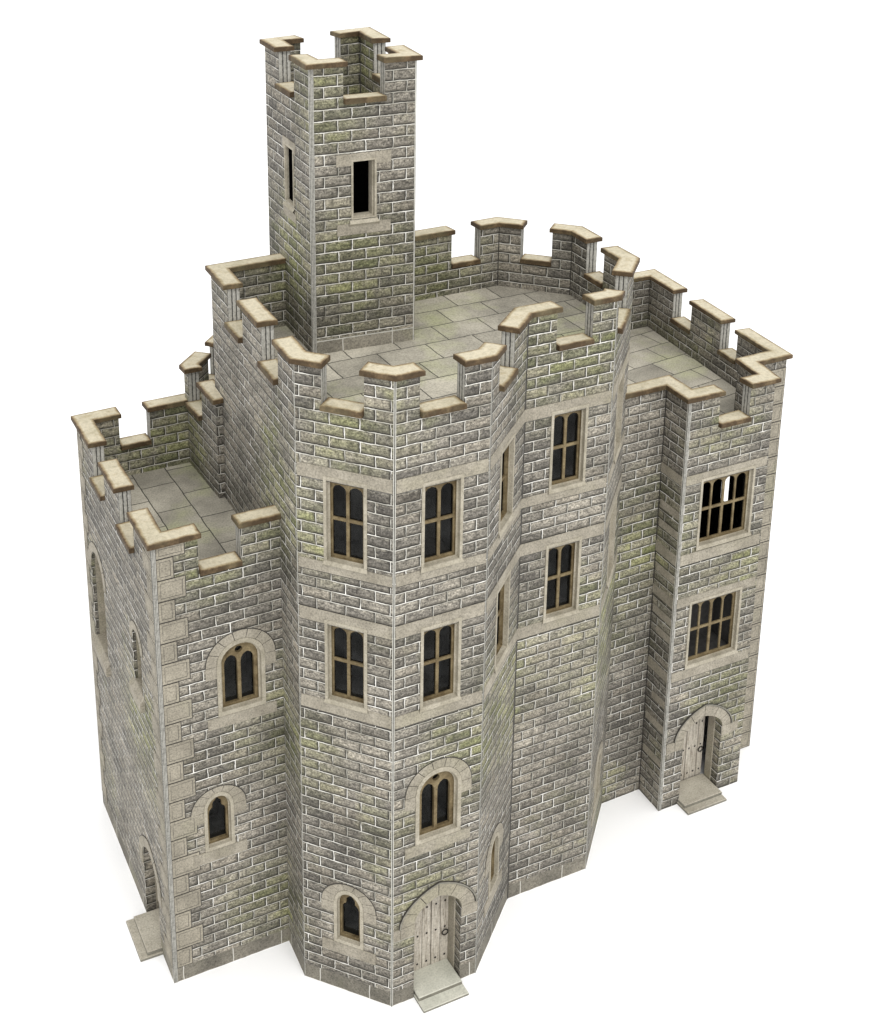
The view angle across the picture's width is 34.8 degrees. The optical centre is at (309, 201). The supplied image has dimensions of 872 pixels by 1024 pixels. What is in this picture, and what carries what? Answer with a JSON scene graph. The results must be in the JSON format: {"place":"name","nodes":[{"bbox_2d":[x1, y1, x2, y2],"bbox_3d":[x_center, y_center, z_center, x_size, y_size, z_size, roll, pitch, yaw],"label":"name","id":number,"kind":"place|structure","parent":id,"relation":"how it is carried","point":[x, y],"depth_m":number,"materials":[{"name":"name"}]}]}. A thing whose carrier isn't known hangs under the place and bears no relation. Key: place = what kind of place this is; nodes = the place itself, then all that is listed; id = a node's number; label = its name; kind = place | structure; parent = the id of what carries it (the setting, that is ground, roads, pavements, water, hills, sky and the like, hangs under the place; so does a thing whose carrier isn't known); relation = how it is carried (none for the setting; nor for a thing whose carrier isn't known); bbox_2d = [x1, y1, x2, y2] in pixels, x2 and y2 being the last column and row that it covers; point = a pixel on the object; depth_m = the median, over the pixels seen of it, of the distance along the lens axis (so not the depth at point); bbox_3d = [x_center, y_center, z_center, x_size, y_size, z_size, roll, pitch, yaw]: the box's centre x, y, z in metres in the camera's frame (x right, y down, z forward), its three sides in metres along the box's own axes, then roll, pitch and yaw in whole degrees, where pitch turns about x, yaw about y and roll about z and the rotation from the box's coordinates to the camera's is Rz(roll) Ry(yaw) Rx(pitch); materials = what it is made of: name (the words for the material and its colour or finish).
{"place":"outdoors","nodes":[
{"label":"outdoors","id":0,"kind":"place"},
{"bbox_2d":[0,0,871,1023],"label":"ground","id":1,"kind":"structure","parent":0,"point":[716,152],"depth_m":1.39,"materials":[{"name":"white paper"}]},
{"bbox_2d":[71,27,792,1012],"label":"model castle","id":2,"kind":"structure","parent":1,"relation":"on","point":[425,577],"depth_m":0.65,"materials":[{"name":"stone"}]},
{"bbox_2d":[139,835,161,911],"bbox_3d":[-0.072,0.335,0.680,0.014,0.055,0.038,-8,19,-23],"label":"door","id":3,"kind":"structure","parent":2,"relation":"in","point":[153,897],"depth_m":0.69,"materials":[{"name":"beige stone"}]},
{"bbox_2d":[190,784,246,867],"bbox_3d":[-0.046,0.286,0.649,0.028,0.041,0.019,-8,19,-23],"label":"window","id":4,"kind":"structure","parent":2,"relation":"in","point":[216,808],"depth_m":0.64,"materials":[{"name":"stone"}]},
{"bbox_2d":[205,628,276,730],"bbox_3d":[-0.035,0.211,0.632,0.034,0.049,0.019,-8,19,-23],"label":"window","id":5,"kind":"structure","parent":2,"relation":"in","point":[238,659],"depth_m":0.63,"materials":[{"name":"stone"}]},
{"bbox_2d":[282,135,295,223],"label":"window","id":6,"kind":"structure","parent":2,"relation":"in","point":[289,211],"depth_m":0.66,"materials":[{"name":"stone"}]},
{"bbox_2d":[322,476,367,574],"bbox_3d":[0.018,0.133,0.585,0.021,0.042,0.020,7,19,23],"label":"window","id":7,"kind":"structure","parent":2,"relation":"in","point":[344,506],"depth_m":0.58,"materials":[{"name":"glass"}]},
{"bbox_2d":[324,619,367,713],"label":"window","id":8,"kind":"structure","parent":2,"relation":"in","point":[345,650],"depth_m":0.61,"materials":[{"name":"glass"}]},
{"bbox_2d":[321,883,376,964],"bbox_3d":[0.022,0.330,0.646,0.028,0.041,0.019,7,19,23],"label":"window","id":9,"kind":"structure","parent":2,"relation":"in","point":[351,907],"depth_m":0.64,"materials":[{"name":"stone"}]},
{"bbox_2d":[336,150,390,236],"bbox_3d":[0.024,-0.005,0.640,0.027,0.039,0.007,-7,18,-18],"label":"window","id":10,"kind":"structure","parent":2,"relation":"in","point":[368,225],"depth_m":0.64,"materials":[{"name":"stone"}]},
{"bbox_2d":[393,881,477,976],"bbox_3d":[0.056,0.340,0.647,0.044,0.063,0.014,-8,19,-23],"label":"door","id":11,"kind":"structure","parent":2,"relation":"in","point":[433,919],"depth_m":0.65,"materials":[{"name":"brown wood"}]},
{"bbox_2d":[405,757,471,859],"bbox_3d":[0.054,0.268,0.628,0.034,0.049,0.019,-8,19,-23],"label":"window","id":12,"kind":"structure","parent":2,"relation":"in","point":[434,793],"depth_m":0.62,"materials":[{"name":"stone"}]},
{"bbox_2d":[420,617,461,712],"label":"window","id":13,"kind":"structure","parent":2,"relation":"in","point":[440,655],"depth_m":0.61,"materials":[{"name":"glass"}]},
{"bbox_2d":[421,474,463,573],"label":"window","id":14,"kind":"structure","parent":2,"relation":"in","point":[442,504],"depth_m":0.58,"materials":[{"name":"glass"}]},
{"bbox_2d":[484,822,502,917],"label":"window","id":15,"kind":"structure","parent":2,"relation":"in","point":[492,859],"depth_m":0.67,"materials":[{"name":"stone"}]},
{"bbox_2d":[494,569,510,672],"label":"window","id":16,"kind":"structure","parent":2,"relation":"in","point":[501,649],"depth_m":0.63,"materials":[{"name":"stone"}]},
{"bbox_2d":[498,432,515,536],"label":"window","id":17,"kind":"structure","parent":2,"relation":"in","point":[505,517],"depth_m":0.61,"materials":[{"name":"stone"}]},
{"bbox_2d":[543,536,581,623],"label":"window","id":18,"kind":"structure","parent":2,"relation":"in","point":[562,563],"depth_m":0.67,"materials":[{"name":"glass"}]},
{"bbox_2d":[548,404,588,494],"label":"window","id":19,"kind":"structure","parent":2,"relation":"in","point":[568,443],"depth_m":0.65,"materials":[{"name":"glass"}]},
{"bbox_2d":[591,740,602,826],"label":"window","id":20,"kind":"structure","parent":2,"relation":"in","point":[596,783],"depth_m":0.73,"materials":[{"name":"stone"}]},
{"bbox_2d":[606,496,616,588],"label":"window","id":21,"kind":"structure","parent":2,"relation":"in","point":[610,566],"depth_m":0.70,"materials":[{"name":"stone"}]},
{"bbox_2d":[613,368,624,463],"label":"window","id":22,"kind":"structure","parent":2,"relation":"in","point":[617,443],"depth_m":0.68,"materials":[{"name":"stone"}]},
{"bbox_2d":[666,703,737,785],"bbox_3d":[0.213,0.301,0.767,0.049,0.061,0.014,-8,19,-23],"label":"door","id":23,"kind":"structure","parent":2,"relation":"in","point":[689,737],"depth_m":0.77,"materials":[{"name":"brown wood"}]},
{"bbox_2d":[684,586,742,669],"bbox_3d":[0.212,0.225,0.746,0.036,0.042,0.020,-8,19,-23],"label":"window","id":24,"kind":"structure","parent":2,"relation":"in","point":[713,624],"depth_m":0.75,"materials":[{"name":"glass"}]},
{"bbox_2d":[696,465,755,550],"bbox_3d":[0.216,0.159,0.719,0.036,0.042,0.005,-8,19,-23],"label":"window","id":25,"kind":"structure","parent":2,"relation":"in","point":[719,538],"depth_m":0.72,"materials":[{"name":"stone"}]}
]}

